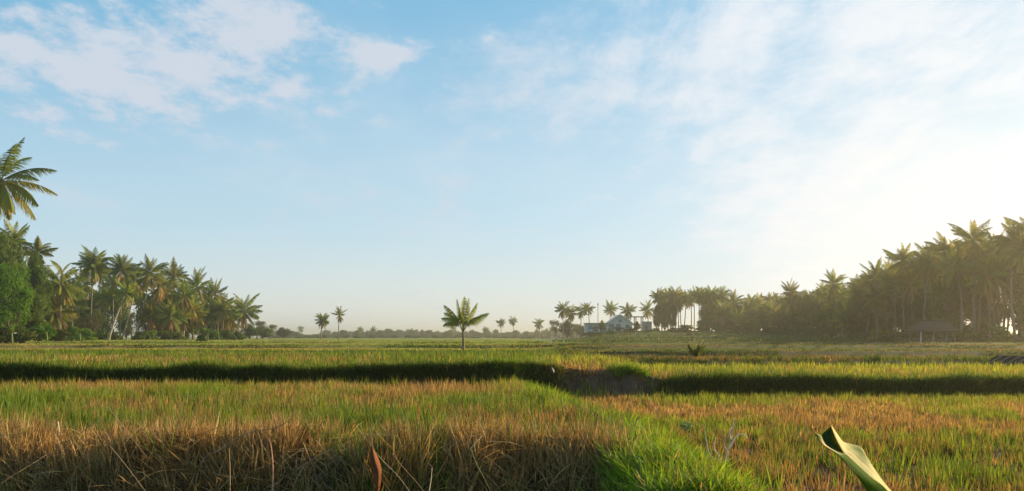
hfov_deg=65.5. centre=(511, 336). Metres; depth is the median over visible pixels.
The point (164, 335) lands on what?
shrub
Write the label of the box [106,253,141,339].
palm tree
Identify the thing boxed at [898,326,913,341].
shrub
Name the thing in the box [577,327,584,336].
broadleaf tree
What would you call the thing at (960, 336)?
shrub
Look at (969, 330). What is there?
shrub
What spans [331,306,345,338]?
palm tree
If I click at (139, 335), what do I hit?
shrub
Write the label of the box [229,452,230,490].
dry stalk
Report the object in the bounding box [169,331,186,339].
shrub
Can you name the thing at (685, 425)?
weed
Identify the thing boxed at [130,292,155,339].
palm tree
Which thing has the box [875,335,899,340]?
shrub
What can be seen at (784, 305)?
palm tree
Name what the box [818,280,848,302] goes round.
palm tree
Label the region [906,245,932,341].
palm tree
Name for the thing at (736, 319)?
tree
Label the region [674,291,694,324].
palm tree
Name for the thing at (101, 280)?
palm tree
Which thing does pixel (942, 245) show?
palm tree
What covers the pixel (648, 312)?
palm tree
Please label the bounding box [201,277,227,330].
palm tree
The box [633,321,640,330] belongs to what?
broadleaf tree
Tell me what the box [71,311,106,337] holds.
broadleaf tree
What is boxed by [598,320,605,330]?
broadleaf tree
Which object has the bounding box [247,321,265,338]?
broadleaf tree
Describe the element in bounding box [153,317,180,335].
broadleaf tree
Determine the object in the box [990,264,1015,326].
tree
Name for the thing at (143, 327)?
broadleaf tree
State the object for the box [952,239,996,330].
palm tree
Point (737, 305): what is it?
broadleaf tree
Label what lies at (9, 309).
broadleaf tree
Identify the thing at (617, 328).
shrub
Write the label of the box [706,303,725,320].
palm tree
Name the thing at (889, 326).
broadleaf tree
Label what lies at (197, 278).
palm tree
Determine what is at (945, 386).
bank grass
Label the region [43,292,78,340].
palm tree
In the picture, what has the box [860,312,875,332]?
broadleaf tree
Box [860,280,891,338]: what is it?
palm tree
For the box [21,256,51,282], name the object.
palm tree
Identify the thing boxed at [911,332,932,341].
shrub
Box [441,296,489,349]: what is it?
palm tree
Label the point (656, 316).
broadleaf tree
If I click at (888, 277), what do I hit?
palm tree
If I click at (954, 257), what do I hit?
palm tree
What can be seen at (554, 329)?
broadleaf tree
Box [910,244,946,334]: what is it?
palm tree
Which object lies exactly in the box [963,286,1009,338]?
broadleaf tree
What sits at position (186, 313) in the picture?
palm tree
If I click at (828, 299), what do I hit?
palm tree
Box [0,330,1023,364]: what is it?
bank grass
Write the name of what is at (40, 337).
shrub
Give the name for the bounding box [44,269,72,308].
palm tree
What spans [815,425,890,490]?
banana plant
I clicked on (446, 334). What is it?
broadleaf tree
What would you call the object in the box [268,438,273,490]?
dry stalk
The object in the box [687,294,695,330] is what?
palm tree
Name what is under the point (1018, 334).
shrub
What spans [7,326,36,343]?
shrub
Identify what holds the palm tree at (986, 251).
on the ground at (628, 382)
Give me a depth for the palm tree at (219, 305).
199.45 m
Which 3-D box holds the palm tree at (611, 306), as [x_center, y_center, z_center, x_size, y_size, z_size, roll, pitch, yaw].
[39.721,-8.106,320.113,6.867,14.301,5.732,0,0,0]
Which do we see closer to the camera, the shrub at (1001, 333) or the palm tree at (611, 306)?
the shrub at (1001, 333)
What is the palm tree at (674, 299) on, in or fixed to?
on the ground at (628, 382)
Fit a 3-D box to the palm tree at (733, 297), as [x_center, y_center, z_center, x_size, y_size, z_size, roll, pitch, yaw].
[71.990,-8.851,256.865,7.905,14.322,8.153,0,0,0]
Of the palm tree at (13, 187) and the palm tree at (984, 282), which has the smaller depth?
the palm tree at (13, 187)
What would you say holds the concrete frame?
on the ground at (628, 382)
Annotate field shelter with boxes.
[984,355,1023,365]
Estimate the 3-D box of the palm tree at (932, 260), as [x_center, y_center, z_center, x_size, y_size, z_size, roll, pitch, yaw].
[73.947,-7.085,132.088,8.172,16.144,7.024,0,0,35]
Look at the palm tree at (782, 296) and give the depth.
257.04 m
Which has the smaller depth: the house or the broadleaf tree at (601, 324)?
the broadleaf tree at (601, 324)
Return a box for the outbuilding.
[642,321,651,330]
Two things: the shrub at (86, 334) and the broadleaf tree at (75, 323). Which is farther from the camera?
the broadleaf tree at (75, 323)
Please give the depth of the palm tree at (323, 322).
249.49 m
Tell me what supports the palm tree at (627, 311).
on the ground at (628, 382)
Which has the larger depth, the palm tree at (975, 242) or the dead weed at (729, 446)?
the palm tree at (975, 242)
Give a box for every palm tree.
[0,137,57,221]
[0,217,32,255]
[11,283,54,311]
[20,235,57,339]
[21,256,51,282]
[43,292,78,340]
[44,260,87,327]
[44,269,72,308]
[54,280,88,339]
[67,266,95,299]
[70,280,93,332]
[71,244,114,331]
[90,267,109,339]
[90,291,108,339]
[92,282,122,339]
[98,272,125,339]
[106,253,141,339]
[107,279,139,339]
[117,273,134,339]
[120,266,147,339]
[128,282,151,331]
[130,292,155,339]
[132,253,169,339]
[136,297,164,338]
[148,287,165,336]
[151,264,176,337]
[153,300,186,336]
[155,276,173,293]
[156,291,178,339]
[160,256,189,339]
[165,274,198,339]
[165,290,192,305]
[168,300,197,331]
[175,291,203,339]
[186,267,211,339]
[188,296,210,339]
[197,300,226,337]
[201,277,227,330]
[203,288,213,338]
[206,293,237,330]
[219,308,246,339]
[230,293,262,339]
[315,312,329,338]
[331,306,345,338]
[370,326,376,334]
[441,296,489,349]
[496,318,504,327]
[508,316,517,335]
[533,318,543,335]
[554,301,571,338]
[564,304,579,337]
[574,305,587,337]
[580,301,595,336]
[602,299,618,317]
[618,302,637,318]
[639,299,653,318]
[649,287,664,327]
[656,297,671,330]
[658,287,671,329]
[667,286,684,327]
[671,295,684,328]
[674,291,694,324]
[687,286,700,330]
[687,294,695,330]
[690,285,705,324]
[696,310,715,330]
[698,292,712,312]
[700,285,719,330]
[705,290,721,324]
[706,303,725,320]
[710,285,729,302]
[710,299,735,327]
[724,288,746,303]
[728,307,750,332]
[738,297,759,315]
[743,293,756,301]
[749,292,764,306]
[753,298,767,331]
[760,292,778,306]
[760,298,781,317]
[763,301,785,332]
[767,291,783,305]
[776,294,789,313]
[778,291,806,334]
[780,278,798,328]
[800,289,820,327]
[809,281,829,332]
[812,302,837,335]
[816,282,845,311]
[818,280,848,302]
[821,269,847,336]
[829,289,852,336]
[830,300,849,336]
[845,273,864,293]
[845,278,869,335]
[858,269,885,332]
[859,256,886,338]
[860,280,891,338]
[873,259,910,339]
[882,242,919,341]
[892,261,923,337]
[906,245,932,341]
[908,242,942,341]
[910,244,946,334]
[923,231,968,341]
[929,249,979,327]
[931,239,984,330]
[948,219,997,341]
[949,248,1019,341]
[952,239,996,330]
[981,229,1004,336]
[985,247,1007,325]
[989,220,1023,341]
[997,229,1023,341]
[997,230,1023,273]
[1003,216,1023,244]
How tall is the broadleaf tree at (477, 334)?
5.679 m
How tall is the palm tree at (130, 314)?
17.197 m
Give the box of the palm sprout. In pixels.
[687,342,705,356]
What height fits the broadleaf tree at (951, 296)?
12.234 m
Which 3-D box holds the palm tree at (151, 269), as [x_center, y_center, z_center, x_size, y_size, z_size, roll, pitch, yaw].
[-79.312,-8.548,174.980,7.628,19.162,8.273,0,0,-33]
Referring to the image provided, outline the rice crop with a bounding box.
[0,336,1023,387]
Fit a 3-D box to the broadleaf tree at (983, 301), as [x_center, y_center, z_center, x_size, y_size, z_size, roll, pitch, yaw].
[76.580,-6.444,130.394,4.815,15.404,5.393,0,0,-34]
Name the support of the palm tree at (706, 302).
on the ground at (628, 382)
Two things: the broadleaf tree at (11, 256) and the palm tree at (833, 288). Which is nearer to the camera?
the broadleaf tree at (11, 256)
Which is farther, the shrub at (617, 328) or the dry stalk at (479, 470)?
the shrub at (617, 328)
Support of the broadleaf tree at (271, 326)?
on the ground at (628, 382)
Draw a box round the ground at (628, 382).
[0,331,1023,490]
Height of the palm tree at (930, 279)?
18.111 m
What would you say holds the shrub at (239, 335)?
on the ground at (628, 382)
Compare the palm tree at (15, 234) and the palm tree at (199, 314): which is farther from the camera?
the palm tree at (199, 314)
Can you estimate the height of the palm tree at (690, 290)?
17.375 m
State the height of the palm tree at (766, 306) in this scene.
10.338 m
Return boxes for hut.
[905,320,959,341]
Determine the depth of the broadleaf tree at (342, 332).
657.03 m
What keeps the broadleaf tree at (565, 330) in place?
on the ground at (628, 382)
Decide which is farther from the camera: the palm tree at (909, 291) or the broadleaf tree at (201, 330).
the broadleaf tree at (201, 330)
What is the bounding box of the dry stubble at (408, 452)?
[0,392,649,490]
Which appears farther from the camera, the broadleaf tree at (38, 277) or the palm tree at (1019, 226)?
the broadleaf tree at (38, 277)
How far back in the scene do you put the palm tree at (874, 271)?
159.67 m
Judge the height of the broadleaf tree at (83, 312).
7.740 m
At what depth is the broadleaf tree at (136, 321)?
227.67 m
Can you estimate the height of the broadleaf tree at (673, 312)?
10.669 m
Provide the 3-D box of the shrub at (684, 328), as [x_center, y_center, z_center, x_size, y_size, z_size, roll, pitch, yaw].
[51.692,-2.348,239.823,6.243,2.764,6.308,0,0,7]
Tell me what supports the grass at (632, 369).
on the ground at (628, 382)
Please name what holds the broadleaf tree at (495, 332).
on the ground at (628, 382)
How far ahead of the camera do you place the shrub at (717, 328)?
248.49 m
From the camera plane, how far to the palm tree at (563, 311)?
299.75 m
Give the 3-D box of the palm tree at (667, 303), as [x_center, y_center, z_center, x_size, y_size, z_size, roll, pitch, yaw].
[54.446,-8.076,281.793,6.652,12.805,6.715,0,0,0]
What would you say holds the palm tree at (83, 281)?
on the ground at (628, 382)
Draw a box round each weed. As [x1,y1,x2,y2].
[680,420,691,438]
[704,419,747,465]
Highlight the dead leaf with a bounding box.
[370,446,381,490]
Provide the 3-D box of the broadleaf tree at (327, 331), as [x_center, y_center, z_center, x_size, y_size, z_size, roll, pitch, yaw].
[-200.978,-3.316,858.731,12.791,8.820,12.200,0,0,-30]
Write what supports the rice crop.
on the ground at (628, 382)
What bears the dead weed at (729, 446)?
on the ground at (628, 382)
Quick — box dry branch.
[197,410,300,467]
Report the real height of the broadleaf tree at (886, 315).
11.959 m
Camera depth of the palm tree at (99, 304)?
189.25 m
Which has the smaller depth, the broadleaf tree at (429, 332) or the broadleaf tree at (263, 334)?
the broadleaf tree at (263, 334)
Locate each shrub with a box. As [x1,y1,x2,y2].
[0,326,17,343]
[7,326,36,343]
[25,324,57,341]
[48,329,71,340]
[64,326,85,340]
[75,328,98,339]
[90,328,110,339]
[110,331,121,339]
[131,331,147,339]
[145,329,159,339]
[156,330,171,339]
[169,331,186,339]
[196,334,207,340]
[203,330,222,339]
[219,330,237,339]
[232,331,247,339]
[610,327,627,330]
[673,325,693,332]
[712,326,722,330]
[761,326,772,332]
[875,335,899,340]
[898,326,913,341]
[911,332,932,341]
[928,332,945,341]
[943,332,957,341]
[951,329,968,341]
[958,325,979,339]
[964,331,989,341]
[966,322,993,337]
[986,324,1015,341]
[1008,328,1023,341]
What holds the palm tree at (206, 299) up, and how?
on the ground at (628, 382)
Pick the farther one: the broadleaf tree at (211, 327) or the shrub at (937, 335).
the broadleaf tree at (211, 327)
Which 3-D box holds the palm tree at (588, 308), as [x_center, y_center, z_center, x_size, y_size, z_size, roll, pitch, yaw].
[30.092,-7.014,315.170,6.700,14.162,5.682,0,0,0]
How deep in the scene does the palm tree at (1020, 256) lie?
112.23 m
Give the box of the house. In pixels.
[583,314,634,332]
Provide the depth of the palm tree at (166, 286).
199.67 m
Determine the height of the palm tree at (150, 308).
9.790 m
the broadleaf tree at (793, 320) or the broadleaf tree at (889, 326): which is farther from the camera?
the broadleaf tree at (793, 320)
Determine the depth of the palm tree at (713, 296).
263.30 m
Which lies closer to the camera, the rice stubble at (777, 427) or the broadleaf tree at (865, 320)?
the rice stubble at (777, 427)
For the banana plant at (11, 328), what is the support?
on the ground at (628, 382)
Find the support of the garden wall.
on the ground at (628, 382)
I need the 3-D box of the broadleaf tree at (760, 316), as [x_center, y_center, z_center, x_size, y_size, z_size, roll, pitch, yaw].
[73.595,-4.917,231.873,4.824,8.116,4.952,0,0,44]
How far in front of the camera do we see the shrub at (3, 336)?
97.58 m
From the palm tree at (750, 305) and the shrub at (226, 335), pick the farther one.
the palm tree at (750, 305)
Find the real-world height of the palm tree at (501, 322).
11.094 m
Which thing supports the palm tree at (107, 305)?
on the ground at (628, 382)
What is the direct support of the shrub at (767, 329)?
on the ground at (628, 382)
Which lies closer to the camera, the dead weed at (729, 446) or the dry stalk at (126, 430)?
the dry stalk at (126, 430)
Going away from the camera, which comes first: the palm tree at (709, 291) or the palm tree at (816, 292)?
the palm tree at (816, 292)
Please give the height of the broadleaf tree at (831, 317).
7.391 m
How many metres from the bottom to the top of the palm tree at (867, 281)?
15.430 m
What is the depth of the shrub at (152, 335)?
159.49 m
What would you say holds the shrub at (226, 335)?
on the ground at (628, 382)
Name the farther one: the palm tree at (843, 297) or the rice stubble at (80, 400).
the palm tree at (843, 297)
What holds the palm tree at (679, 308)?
on the ground at (628, 382)
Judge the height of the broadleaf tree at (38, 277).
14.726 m
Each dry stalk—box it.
[0,455,45,483]
[108,407,146,456]
[110,446,144,489]
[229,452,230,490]
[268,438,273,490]
[295,446,337,469]
[376,453,407,488]
[392,453,422,489]
[471,449,490,490]
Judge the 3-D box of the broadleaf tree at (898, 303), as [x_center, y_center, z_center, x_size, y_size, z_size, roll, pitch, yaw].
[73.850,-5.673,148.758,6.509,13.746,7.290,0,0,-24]
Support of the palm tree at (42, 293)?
on the ground at (628, 382)
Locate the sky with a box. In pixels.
[0,0,1023,336]
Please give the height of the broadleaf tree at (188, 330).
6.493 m
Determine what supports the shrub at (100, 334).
on the ground at (628, 382)
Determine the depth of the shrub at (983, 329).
128.85 m
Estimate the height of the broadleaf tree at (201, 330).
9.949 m
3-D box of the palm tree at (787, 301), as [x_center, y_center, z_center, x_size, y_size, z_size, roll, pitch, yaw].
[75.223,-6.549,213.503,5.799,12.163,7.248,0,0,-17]
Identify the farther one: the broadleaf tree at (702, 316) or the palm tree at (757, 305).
the broadleaf tree at (702, 316)
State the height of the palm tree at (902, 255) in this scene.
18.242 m
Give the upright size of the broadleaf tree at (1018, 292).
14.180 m
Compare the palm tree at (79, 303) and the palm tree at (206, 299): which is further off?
the palm tree at (206, 299)
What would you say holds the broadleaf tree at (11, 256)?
on the ground at (628, 382)
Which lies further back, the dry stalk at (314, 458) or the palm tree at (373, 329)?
the palm tree at (373, 329)
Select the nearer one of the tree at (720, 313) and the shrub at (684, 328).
the shrub at (684, 328)
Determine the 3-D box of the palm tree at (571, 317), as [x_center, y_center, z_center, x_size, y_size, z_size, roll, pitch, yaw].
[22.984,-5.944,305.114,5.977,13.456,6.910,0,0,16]
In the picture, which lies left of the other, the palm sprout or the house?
the house
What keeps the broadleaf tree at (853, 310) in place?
on the ground at (628, 382)
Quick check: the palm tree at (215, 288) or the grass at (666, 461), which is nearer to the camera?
the grass at (666, 461)
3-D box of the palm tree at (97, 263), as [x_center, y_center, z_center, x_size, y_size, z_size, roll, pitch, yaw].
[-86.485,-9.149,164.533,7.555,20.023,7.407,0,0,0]
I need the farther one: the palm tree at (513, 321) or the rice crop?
the palm tree at (513, 321)
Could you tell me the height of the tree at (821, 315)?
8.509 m
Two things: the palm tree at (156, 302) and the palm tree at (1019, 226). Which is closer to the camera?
the palm tree at (1019, 226)
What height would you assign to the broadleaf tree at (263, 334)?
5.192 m
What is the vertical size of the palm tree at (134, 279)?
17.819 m
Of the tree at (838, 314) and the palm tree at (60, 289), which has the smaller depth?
the palm tree at (60, 289)
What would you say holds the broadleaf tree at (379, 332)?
on the ground at (628, 382)
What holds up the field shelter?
on the ground at (628, 382)
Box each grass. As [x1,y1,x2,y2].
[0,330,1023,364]
[0,353,1022,389]
[0,357,1023,399]
[472,356,783,490]
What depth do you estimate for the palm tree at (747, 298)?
275.14 m
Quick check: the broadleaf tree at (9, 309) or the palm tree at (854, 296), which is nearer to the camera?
the broadleaf tree at (9, 309)
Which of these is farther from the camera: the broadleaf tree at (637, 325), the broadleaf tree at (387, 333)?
the broadleaf tree at (387, 333)
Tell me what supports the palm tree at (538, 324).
on the ground at (628, 382)
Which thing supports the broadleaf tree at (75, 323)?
on the ground at (628, 382)
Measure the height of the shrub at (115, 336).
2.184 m
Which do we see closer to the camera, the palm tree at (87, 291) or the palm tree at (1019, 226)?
the palm tree at (1019, 226)
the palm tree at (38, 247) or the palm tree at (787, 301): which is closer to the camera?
the palm tree at (38, 247)
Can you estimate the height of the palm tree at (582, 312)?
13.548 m
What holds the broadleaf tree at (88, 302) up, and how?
on the ground at (628, 382)
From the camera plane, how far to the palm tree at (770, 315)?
224.23 m
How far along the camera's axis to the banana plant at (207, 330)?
157.88 m
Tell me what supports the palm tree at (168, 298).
on the ground at (628, 382)
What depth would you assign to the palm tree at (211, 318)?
199.65 m
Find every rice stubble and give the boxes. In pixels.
[0,372,648,459]
[531,378,1023,490]
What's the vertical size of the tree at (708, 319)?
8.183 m
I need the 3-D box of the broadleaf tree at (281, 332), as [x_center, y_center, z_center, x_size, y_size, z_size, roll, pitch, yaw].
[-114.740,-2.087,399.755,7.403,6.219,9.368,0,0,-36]
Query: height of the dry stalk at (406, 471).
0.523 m
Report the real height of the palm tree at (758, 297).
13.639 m
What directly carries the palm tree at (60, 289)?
on the ground at (628, 382)
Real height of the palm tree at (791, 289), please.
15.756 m
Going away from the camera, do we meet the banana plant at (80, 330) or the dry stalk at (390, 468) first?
the dry stalk at (390, 468)
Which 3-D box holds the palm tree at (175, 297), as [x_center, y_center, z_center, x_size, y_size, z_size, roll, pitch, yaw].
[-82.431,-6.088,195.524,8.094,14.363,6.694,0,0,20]
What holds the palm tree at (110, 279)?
on the ground at (628, 382)
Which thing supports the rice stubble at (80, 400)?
on the ground at (628, 382)
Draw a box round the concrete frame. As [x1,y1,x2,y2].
[627,316,645,330]
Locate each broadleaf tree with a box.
[0,231,29,333]
[0,262,35,326]
[8,286,48,332]
[24,249,53,339]
[39,307,69,335]
[52,308,80,331]
[63,298,93,333]
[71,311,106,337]
[76,307,107,339]
[89,288,130,333]
[115,306,135,339]
[132,308,161,339]
[134,318,149,330]
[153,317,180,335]
[180,316,199,339]
[191,320,213,335]
[207,321,234,333]
[241,325,258,338]
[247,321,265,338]
[258,326,272,338]
[265,324,277,338]
[276,327,292,337]
[320,330,330,333]
[339,330,347,337]
[374,330,384,335]
[384,329,393,336]
[425,330,433,336]
[441,331,451,336]
[472,331,481,336]
[492,329,498,336]
[549,320,562,338]
[556,330,563,336]
[559,319,573,338]
[571,324,581,335]
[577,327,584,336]
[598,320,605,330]
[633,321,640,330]
[652,304,661,327]
[659,305,670,329]
[668,304,677,327]
[697,307,708,325]
[728,302,742,323]
[743,307,764,325]
[756,306,770,332]
[786,300,805,329]
[795,294,815,326]
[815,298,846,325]
[828,308,842,336]
[847,297,884,335]
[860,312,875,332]
[865,297,896,330]
[870,316,887,334]
[878,287,893,333]
[886,281,923,326]
[888,293,910,339]
[901,287,938,326]
[925,271,970,336]
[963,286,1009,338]
[965,258,994,330]
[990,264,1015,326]
[1000,261,1023,330]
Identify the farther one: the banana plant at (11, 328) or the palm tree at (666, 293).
the palm tree at (666, 293)
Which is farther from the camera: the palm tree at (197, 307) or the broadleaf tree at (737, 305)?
the broadleaf tree at (737, 305)
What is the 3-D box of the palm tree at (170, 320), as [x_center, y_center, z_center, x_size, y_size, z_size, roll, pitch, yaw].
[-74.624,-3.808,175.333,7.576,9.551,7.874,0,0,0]
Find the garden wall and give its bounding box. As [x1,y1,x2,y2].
[591,329,622,331]
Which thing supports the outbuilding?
on the ground at (628, 382)
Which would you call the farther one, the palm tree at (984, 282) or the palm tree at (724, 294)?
the palm tree at (724, 294)
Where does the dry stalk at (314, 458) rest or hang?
on the ground at (628, 382)
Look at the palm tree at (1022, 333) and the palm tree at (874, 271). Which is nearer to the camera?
the palm tree at (1022, 333)
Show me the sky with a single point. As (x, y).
(390, 163)
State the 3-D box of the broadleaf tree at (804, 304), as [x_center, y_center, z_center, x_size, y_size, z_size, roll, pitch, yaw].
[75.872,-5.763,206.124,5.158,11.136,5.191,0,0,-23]
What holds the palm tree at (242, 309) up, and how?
on the ground at (628, 382)
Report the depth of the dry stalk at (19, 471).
10.34 m
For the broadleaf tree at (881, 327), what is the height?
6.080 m
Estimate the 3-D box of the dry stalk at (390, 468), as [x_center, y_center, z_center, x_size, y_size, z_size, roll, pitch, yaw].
[-1.568,1.740,10.278,0.654,0.456,0.065,0,0,38]
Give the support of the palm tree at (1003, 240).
on the ground at (628, 382)
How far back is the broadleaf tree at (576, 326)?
319.90 m
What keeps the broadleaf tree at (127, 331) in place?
on the ground at (628, 382)
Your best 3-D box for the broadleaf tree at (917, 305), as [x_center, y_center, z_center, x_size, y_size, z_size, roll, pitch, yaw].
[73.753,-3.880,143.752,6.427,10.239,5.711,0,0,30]
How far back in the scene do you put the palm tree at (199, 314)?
189.81 m
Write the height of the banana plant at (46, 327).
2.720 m
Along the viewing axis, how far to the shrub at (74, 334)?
134.85 m
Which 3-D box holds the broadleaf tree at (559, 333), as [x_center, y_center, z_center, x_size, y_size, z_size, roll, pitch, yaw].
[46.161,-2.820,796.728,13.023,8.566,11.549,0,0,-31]
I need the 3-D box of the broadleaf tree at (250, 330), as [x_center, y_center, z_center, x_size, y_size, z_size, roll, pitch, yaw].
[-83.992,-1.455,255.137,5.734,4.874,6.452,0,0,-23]
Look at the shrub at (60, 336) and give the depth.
124.66 m
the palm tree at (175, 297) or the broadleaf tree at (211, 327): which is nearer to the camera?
the palm tree at (175, 297)
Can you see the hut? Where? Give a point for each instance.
(933, 326)
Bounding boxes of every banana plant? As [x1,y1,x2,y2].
[0,323,20,343]
[39,323,51,341]
[76,327,84,340]
[203,326,212,339]
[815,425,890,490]
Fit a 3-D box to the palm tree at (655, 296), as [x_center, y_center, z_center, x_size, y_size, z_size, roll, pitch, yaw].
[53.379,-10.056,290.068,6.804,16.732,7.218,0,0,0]
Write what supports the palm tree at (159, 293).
on the ground at (628, 382)
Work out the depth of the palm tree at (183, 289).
179.58 m
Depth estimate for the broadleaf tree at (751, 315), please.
243.58 m
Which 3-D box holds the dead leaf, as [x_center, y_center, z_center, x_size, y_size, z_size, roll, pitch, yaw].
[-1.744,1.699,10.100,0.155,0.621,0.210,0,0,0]
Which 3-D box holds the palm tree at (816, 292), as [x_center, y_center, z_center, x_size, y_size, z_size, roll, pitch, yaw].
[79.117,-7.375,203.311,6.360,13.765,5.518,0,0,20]
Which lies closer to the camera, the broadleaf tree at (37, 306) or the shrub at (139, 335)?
the broadleaf tree at (37, 306)
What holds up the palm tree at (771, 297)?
on the ground at (628, 382)
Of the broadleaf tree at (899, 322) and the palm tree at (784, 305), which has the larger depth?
the palm tree at (784, 305)
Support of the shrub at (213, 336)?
on the ground at (628, 382)
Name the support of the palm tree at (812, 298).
on the ground at (628, 382)
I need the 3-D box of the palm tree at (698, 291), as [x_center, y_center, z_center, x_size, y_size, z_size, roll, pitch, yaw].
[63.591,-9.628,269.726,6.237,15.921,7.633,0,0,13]
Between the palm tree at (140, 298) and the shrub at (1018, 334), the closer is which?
the shrub at (1018, 334)
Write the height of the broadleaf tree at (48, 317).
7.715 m
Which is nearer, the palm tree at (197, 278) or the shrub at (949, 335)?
the shrub at (949, 335)
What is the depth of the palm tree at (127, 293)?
159.71 m
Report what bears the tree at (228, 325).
on the ground at (628, 382)
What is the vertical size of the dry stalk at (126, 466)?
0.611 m
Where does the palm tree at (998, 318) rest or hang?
on the ground at (628, 382)
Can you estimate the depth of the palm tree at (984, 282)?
120.21 m
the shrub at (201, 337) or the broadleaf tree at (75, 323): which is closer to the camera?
the shrub at (201, 337)
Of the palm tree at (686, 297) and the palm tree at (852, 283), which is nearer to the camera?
the palm tree at (852, 283)
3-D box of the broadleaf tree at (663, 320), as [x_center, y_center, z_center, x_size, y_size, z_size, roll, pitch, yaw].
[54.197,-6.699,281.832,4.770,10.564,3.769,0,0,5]

